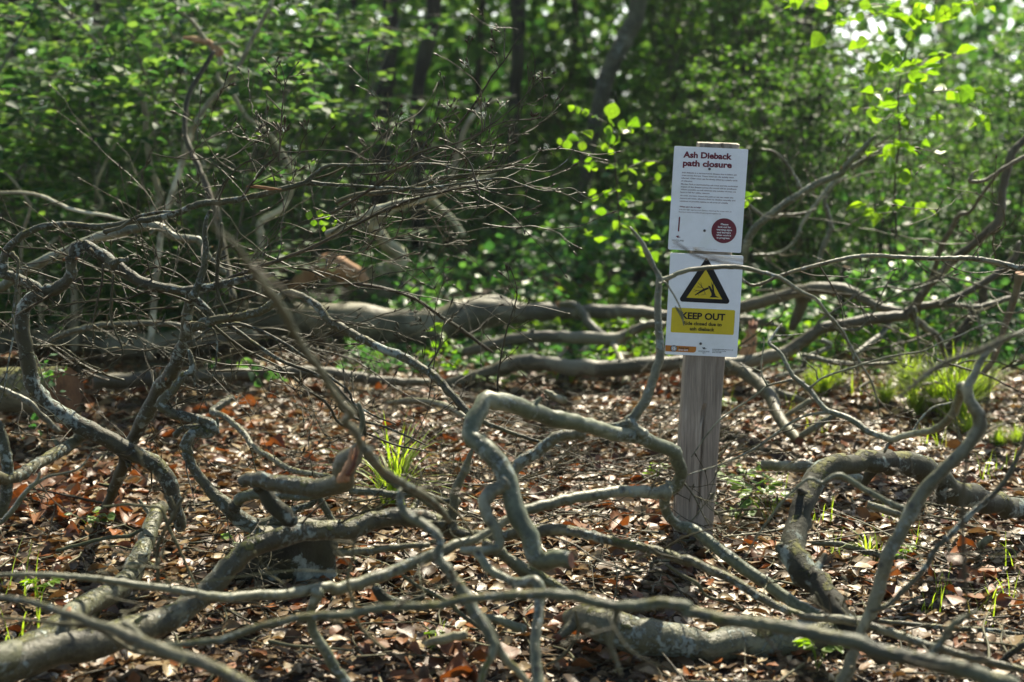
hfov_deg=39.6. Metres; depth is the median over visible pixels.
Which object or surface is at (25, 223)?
leaning pole
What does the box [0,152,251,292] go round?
branch
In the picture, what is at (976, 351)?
branch
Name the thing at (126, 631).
branch
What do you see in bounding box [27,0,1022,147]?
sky
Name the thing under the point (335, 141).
hazel shrub
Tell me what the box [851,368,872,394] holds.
grass tuft
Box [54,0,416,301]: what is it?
hazel shrub
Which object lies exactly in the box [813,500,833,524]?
grass tuft
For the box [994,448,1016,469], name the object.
grass tuft
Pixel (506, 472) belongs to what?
crooked bough
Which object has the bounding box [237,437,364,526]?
broken limb
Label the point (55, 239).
leaning pole
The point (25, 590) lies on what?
grass tuft
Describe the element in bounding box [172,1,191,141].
woodland tree
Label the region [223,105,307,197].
twiggy branch
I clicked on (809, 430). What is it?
fallen stick
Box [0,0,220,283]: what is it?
hazel shrub
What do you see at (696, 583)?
fallen stick
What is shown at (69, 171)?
hazel shrub
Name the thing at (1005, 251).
thicket shrub
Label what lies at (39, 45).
hazel shrub
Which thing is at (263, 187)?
split sliver
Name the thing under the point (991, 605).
grass tuft
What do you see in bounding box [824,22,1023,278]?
thicket shrub
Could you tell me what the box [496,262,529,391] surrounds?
twiggy branch
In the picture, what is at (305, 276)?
torn wood sheet
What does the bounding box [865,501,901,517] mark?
fallen stick
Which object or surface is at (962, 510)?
branch
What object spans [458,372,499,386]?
seedling
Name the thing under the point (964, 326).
dead limb
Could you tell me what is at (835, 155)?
thicket shrub
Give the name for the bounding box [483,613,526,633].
fallen stick
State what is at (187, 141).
leaning pole
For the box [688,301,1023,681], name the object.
upright branch
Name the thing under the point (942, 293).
undergrowth
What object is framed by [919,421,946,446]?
grass tuft
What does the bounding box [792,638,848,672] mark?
seedling
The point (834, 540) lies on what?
grass tuft
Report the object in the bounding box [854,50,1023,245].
thicket shrub
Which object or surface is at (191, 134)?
leaning pole
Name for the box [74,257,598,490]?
fallen bough
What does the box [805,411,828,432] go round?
grass tuft
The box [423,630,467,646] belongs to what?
fallen stick
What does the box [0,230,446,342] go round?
undergrowth
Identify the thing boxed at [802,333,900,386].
dead limb
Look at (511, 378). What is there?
seedling
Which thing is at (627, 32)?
leaning tree
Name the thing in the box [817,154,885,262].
dead limb
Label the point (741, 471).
seedling
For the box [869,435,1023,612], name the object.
upright branch
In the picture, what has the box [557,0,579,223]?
woodland tree
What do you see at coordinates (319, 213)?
young shoot
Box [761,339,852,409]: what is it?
dead limb
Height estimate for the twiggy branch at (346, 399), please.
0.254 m
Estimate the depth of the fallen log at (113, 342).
7.16 m
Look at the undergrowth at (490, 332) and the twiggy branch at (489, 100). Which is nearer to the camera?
the twiggy branch at (489, 100)
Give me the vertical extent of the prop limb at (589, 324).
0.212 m
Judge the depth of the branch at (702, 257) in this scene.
2.61 m
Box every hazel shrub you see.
[0,0,161,290]
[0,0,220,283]
[0,0,227,288]
[0,0,359,319]
[0,6,315,294]
[0,36,249,355]
[46,0,384,356]
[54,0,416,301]
[59,0,401,277]
[157,0,510,275]
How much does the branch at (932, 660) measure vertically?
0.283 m
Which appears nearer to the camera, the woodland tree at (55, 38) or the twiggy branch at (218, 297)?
the twiggy branch at (218, 297)
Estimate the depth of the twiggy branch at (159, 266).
4.10 m
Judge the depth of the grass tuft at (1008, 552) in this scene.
3.97 m
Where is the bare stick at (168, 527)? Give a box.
[102,490,198,589]
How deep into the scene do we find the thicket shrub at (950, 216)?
9.37 m
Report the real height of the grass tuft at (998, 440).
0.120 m
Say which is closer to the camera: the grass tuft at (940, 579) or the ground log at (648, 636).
the ground log at (648, 636)
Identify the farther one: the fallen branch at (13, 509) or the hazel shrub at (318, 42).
the hazel shrub at (318, 42)
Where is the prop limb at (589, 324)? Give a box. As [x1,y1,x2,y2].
[555,300,608,348]
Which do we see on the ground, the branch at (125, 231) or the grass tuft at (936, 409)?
the grass tuft at (936, 409)
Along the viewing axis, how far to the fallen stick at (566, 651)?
3.04 m
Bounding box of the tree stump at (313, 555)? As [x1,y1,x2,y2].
[237,516,337,587]
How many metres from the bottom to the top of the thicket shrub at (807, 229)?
1.690 m
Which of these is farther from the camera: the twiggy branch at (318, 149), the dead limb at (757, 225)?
the dead limb at (757, 225)
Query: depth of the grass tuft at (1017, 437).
5.45 m
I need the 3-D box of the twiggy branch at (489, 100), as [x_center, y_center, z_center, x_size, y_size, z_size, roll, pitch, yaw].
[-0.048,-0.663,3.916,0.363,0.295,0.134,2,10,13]
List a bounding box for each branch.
[0,152,251,292]
[0,220,190,339]
[0,450,112,539]
[0,594,253,681]
[0,616,195,667]
[33,274,171,382]
[61,263,157,368]
[93,207,192,301]
[133,539,1019,681]
[151,71,285,210]
[164,507,385,649]
[181,222,284,345]
[193,306,468,477]
[212,190,474,523]
[218,111,394,201]
[219,45,567,280]
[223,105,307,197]
[253,54,305,161]
[281,367,366,473]
[329,92,503,222]
[331,130,622,233]
[334,199,534,352]
[336,186,435,255]
[396,488,530,681]
[408,270,458,398]
[425,45,557,153]
[434,7,519,131]
[466,71,550,138]
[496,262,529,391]
[514,375,543,395]
[673,241,755,267]
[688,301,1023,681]
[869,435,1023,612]
[893,316,1023,418]
[959,366,994,653]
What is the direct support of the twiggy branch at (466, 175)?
on the twiggy branch at (304, 250)
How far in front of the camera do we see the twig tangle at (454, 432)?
4.67 m
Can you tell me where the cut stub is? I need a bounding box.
[831,266,851,319]
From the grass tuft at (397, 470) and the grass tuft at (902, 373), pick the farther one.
the grass tuft at (902, 373)
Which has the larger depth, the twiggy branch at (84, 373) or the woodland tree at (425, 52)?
the woodland tree at (425, 52)
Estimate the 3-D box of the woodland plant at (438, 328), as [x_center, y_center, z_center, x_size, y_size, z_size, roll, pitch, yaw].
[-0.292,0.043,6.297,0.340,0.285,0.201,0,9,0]
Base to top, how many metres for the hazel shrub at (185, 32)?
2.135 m
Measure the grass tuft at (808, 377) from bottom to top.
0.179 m
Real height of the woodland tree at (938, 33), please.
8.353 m
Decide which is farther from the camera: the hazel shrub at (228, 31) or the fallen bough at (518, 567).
the hazel shrub at (228, 31)
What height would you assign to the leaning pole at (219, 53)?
1.401 m
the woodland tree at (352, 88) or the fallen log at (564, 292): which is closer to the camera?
the fallen log at (564, 292)
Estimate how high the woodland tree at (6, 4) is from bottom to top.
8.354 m
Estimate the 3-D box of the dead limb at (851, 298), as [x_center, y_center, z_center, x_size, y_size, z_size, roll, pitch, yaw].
[1.503,-0.259,5.609,0.606,0.438,0.103,1,9,3]
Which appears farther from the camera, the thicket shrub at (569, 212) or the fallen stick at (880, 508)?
the thicket shrub at (569, 212)
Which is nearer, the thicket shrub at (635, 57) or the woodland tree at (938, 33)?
the thicket shrub at (635, 57)
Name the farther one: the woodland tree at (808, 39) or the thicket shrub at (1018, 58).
the woodland tree at (808, 39)
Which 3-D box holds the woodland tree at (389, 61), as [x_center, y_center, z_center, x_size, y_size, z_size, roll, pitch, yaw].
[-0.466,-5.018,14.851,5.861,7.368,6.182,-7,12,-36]
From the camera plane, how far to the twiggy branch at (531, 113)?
3.84 m
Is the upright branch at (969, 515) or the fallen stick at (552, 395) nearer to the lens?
the upright branch at (969, 515)
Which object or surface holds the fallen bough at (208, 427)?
on the tree stump at (313, 555)
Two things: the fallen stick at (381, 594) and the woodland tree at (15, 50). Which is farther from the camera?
the woodland tree at (15, 50)
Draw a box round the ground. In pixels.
[0,221,1023,681]
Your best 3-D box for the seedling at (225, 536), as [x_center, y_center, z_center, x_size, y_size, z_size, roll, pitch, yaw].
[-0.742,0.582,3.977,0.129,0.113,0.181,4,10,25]
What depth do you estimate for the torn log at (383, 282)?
8.20 m
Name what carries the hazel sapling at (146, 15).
on the hazel shrub at (162, 106)
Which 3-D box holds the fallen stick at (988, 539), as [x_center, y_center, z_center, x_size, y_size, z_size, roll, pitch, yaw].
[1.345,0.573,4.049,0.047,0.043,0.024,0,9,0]
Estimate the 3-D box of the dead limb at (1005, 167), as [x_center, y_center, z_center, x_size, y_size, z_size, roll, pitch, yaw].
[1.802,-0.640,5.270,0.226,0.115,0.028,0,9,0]
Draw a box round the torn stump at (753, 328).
[739,320,757,355]
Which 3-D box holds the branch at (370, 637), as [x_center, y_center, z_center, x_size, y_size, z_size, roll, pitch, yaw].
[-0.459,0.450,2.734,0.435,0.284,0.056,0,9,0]
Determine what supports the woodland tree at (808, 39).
on the ground
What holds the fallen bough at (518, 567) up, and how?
on the twig tangle at (454, 432)
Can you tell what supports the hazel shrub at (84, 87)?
on the ground
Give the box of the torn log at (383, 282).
[253,278,422,304]
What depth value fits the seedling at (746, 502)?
4.46 m
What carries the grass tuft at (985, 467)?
on the ground
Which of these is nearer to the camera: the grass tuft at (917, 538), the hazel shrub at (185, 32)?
the grass tuft at (917, 538)
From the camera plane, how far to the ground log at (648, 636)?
3.29 m
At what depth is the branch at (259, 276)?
2.14 m
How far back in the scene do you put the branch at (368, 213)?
4.98 m
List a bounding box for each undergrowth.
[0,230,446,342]
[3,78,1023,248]
[336,318,1023,377]
[508,278,932,359]
[679,240,1023,358]
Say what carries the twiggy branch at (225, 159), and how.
attached to the twiggy branch at (304, 250)
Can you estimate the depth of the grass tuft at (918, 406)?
5.93 m
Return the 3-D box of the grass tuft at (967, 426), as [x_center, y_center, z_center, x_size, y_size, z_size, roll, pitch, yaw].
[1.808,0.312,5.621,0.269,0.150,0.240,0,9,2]
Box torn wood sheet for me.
[288,252,367,289]
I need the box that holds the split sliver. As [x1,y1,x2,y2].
[246,185,281,189]
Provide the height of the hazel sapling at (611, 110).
0.702 m
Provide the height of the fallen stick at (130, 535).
0.068 m
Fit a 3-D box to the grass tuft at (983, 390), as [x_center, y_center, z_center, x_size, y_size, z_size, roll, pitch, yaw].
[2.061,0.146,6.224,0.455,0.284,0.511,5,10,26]
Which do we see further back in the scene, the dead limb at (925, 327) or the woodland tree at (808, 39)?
the woodland tree at (808, 39)
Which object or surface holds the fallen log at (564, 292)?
on the ground
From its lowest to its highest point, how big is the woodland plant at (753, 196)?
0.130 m
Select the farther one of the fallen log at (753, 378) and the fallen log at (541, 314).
the fallen log at (541, 314)
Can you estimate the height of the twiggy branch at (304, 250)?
0.694 m
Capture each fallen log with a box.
[0,325,259,362]
[92,365,430,388]
[220,295,793,345]
[427,135,1023,390]
[462,320,665,391]
[506,282,668,304]
[724,359,804,444]
[740,282,902,330]
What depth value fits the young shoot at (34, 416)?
4.98 m
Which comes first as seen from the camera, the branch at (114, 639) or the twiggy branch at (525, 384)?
the branch at (114, 639)
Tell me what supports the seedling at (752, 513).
on the ground
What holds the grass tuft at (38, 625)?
on the ground
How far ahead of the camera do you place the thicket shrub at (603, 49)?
12.89 m
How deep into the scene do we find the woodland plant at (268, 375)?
6.00 m
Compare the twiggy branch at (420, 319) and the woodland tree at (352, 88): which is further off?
the woodland tree at (352, 88)
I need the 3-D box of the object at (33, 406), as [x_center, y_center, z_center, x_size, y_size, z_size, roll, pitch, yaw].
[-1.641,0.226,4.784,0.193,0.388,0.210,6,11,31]
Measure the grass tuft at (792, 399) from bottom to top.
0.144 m
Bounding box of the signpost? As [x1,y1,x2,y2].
[665,142,747,542]
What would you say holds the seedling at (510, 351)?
on the ground
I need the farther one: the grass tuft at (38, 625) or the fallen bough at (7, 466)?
the fallen bough at (7, 466)
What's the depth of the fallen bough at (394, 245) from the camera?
8.17 m
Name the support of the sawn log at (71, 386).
on the ground
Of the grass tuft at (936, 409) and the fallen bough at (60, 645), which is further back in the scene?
the grass tuft at (936, 409)
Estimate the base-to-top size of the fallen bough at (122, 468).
0.316 m
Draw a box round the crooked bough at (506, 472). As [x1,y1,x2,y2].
[0,226,879,681]
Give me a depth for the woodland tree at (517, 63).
13.70 m
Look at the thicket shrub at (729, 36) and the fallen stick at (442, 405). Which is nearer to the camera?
the fallen stick at (442, 405)
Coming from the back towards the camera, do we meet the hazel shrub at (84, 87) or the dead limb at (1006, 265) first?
the hazel shrub at (84, 87)
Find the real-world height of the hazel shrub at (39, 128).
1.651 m
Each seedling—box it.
[19,578,64,598]
[64,506,115,526]
[220,532,249,543]
[423,630,444,650]
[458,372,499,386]
[489,371,527,388]
[496,343,550,372]
[643,461,667,477]
[715,500,756,519]
[717,465,757,487]
[722,397,736,405]
[730,471,783,504]
[735,462,767,481]
[739,486,788,519]
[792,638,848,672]
[895,545,914,558]
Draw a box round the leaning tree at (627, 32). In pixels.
[572,0,647,279]
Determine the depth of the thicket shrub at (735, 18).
12.48 m
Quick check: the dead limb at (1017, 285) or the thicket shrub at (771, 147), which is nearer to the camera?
the dead limb at (1017, 285)
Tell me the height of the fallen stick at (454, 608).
0.151 m
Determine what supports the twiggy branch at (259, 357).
on the twig tangle at (454, 432)
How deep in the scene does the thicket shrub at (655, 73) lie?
11.55 m
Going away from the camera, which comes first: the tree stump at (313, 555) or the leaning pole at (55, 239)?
the tree stump at (313, 555)
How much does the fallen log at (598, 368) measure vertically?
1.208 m
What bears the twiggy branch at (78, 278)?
attached to the fallen bough at (73, 421)
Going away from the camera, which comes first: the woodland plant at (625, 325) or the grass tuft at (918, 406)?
the grass tuft at (918, 406)
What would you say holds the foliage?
on the ground
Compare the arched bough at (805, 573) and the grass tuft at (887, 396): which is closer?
the arched bough at (805, 573)
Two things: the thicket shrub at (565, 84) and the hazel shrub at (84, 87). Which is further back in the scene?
the thicket shrub at (565, 84)
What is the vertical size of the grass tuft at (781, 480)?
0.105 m
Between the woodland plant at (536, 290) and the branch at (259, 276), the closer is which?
the branch at (259, 276)
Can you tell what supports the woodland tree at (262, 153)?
on the ground
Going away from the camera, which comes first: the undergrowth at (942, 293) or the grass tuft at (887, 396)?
the grass tuft at (887, 396)
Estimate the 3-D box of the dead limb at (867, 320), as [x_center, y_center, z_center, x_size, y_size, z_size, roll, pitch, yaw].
[1.352,-0.206,5.255,0.483,0.342,0.154,3,10,15]
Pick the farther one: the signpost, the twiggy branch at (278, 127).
the signpost
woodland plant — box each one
[204,341,287,386]
[414,319,484,374]
[512,276,568,302]
[512,316,655,359]
[744,191,762,207]
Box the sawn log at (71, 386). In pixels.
[0,366,83,412]
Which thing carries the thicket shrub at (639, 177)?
on the ground
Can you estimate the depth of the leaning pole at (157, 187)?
6.95 m
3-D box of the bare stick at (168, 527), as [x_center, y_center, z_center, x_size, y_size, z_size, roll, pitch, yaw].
[-0.816,0.453,3.217,0.213,0.238,0.011,0,9,0]
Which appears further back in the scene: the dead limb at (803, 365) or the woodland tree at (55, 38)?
the woodland tree at (55, 38)
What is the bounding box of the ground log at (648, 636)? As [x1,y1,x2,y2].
[553,599,840,663]
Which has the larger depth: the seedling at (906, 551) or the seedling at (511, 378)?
the seedling at (511, 378)
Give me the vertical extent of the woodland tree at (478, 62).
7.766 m
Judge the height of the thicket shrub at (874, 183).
1.730 m
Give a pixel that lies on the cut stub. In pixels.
(844, 268)
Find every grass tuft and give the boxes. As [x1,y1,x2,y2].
[0,536,38,596]
[0,589,41,639]
[307,412,492,508]
[765,469,787,490]
[771,350,858,396]
[783,360,829,388]
[784,389,797,414]
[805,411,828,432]
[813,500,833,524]
[816,356,865,385]
[826,526,844,553]
[829,526,917,563]
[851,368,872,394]
[865,342,929,389]
[868,369,906,407]
[874,341,1008,417]
[876,363,943,418]
[878,337,1017,425]
[910,527,926,551]
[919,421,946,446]
[921,584,944,614]
[930,563,953,598]
[938,404,998,432]
[954,341,1023,401]
[972,579,1001,625]
[973,449,994,482]
[983,571,1019,604]
[986,420,1016,446]
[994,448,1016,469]
[997,422,1023,446]
[1002,531,1020,566]
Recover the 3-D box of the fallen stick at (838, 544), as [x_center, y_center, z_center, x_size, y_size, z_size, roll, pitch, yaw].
[1.112,0.604,4.053,0.521,0.074,0.023,0,9,0]
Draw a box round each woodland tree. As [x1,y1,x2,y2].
[3,0,21,122]
[7,0,23,254]
[46,2,62,164]
[88,0,110,249]
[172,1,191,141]
[244,1,269,209]
[348,0,357,252]
[367,0,398,249]
[408,0,441,248]
[470,0,486,224]
[503,0,526,214]
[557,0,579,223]
[753,1,779,243]
[799,6,822,210]
[932,0,957,162]
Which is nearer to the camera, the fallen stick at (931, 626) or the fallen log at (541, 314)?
the fallen stick at (931, 626)
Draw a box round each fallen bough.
[0,145,606,531]
[0,402,487,681]
[0,420,13,517]
[0,434,84,484]
[0,497,168,677]
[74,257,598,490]
[96,440,131,510]
[148,349,335,562]
[365,95,515,277]
[465,482,1023,681]
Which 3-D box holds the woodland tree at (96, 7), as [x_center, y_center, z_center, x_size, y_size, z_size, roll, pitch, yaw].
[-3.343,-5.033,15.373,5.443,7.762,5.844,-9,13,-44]
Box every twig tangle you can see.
[0,84,1023,681]
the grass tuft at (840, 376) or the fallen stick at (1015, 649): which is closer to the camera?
the fallen stick at (1015, 649)
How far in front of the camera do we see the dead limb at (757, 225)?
5.98 m
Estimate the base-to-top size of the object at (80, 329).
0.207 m
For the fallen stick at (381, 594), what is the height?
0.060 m
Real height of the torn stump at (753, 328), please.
0.182 m
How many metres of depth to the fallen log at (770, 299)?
6.81 m
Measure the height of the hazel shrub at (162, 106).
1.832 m
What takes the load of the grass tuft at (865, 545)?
on the ground
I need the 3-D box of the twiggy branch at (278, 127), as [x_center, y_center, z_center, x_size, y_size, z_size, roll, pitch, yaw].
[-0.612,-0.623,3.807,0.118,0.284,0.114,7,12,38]
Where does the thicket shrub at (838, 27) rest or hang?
on the ground
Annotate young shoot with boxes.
[22,353,66,438]
[305,209,351,231]
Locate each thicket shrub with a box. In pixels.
[446,98,551,272]
[450,0,605,206]
[482,0,774,222]
[529,0,778,261]
[535,115,643,285]
[556,68,707,282]
[590,0,767,201]
[606,67,835,257]
[628,0,854,206]
[646,0,838,240]
[654,30,844,297]
[697,0,890,286]
[718,38,908,280]
[725,0,948,212]
[749,26,938,270]
[815,46,960,301]
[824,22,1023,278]
[854,45,1023,285]
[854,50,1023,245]
[881,45,1023,318]
[970,59,1023,307]
[976,8,1023,258]
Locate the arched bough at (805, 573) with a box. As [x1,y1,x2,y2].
[775,449,1023,666]
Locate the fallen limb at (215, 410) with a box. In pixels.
[209,385,329,515]
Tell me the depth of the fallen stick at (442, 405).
5.06 m
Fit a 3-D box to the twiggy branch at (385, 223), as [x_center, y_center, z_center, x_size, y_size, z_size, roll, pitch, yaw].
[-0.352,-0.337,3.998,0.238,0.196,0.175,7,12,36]
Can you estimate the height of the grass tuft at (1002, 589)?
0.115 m
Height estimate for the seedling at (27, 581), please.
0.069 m
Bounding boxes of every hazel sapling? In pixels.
[0,0,346,233]
[557,94,670,261]
[779,0,994,233]
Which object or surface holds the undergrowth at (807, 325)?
on the ground
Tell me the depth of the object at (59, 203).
5.78 m
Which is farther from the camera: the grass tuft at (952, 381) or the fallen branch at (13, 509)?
the grass tuft at (952, 381)
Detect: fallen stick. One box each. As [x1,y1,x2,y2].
[55,528,142,551]
[333,542,430,556]
[372,584,424,602]
[387,397,465,419]
[401,574,478,628]
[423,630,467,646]
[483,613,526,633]
[544,389,566,403]
[545,610,579,666]
[665,563,743,611]
[760,456,862,482]
[785,398,810,416]
[799,414,835,438]
[811,540,991,561]
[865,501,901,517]
[878,619,1023,637]
[976,535,992,548]
[999,641,1023,661]
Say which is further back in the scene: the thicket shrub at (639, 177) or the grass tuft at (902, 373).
the thicket shrub at (639, 177)
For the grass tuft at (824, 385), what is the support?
on the ground
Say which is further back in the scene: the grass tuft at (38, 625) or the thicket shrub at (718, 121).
the thicket shrub at (718, 121)
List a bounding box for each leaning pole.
[0,167,31,303]
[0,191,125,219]
[38,119,115,327]
[53,2,162,351]
[147,0,273,359]
[176,8,299,300]
[181,50,236,300]
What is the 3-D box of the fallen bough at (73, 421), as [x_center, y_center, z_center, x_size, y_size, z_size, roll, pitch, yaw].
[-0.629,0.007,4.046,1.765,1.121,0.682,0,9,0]
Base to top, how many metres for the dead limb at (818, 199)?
0.571 m
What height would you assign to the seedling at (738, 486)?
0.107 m
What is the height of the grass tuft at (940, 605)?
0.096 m
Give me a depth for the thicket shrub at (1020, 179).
8.90 m
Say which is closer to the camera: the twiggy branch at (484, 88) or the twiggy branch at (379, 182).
the twiggy branch at (379, 182)
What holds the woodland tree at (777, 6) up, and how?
on the ground
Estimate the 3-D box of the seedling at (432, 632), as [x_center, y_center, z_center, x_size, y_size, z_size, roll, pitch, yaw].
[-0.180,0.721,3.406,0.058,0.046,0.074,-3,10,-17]
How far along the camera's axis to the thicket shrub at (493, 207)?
10.99 m
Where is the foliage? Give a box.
[0,0,1023,233]
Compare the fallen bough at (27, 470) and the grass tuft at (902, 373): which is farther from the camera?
the grass tuft at (902, 373)
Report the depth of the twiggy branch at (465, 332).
5.05 m
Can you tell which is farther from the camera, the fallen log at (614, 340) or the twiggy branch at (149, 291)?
the fallen log at (614, 340)
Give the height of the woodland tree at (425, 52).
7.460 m
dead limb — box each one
[740,107,923,265]
[742,226,1023,355]
[752,129,852,256]
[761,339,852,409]
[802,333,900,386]
[813,221,970,328]
[813,239,945,331]
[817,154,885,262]
[818,311,931,376]
[891,306,960,368]
[897,317,969,368]
[941,285,988,355]
[968,155,1023,183]
[981,271,1023,373]
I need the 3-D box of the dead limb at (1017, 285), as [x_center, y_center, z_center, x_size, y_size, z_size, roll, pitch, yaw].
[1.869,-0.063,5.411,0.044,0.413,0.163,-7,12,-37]
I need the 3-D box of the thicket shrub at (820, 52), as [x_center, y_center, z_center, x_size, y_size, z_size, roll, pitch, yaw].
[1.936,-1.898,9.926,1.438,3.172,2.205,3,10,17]
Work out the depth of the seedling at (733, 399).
6.01 m
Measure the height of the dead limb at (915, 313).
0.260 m
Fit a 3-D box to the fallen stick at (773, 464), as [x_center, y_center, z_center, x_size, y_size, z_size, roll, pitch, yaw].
[0.994,0.421,4.695,0.338,0.074,0.068,3,10,17]

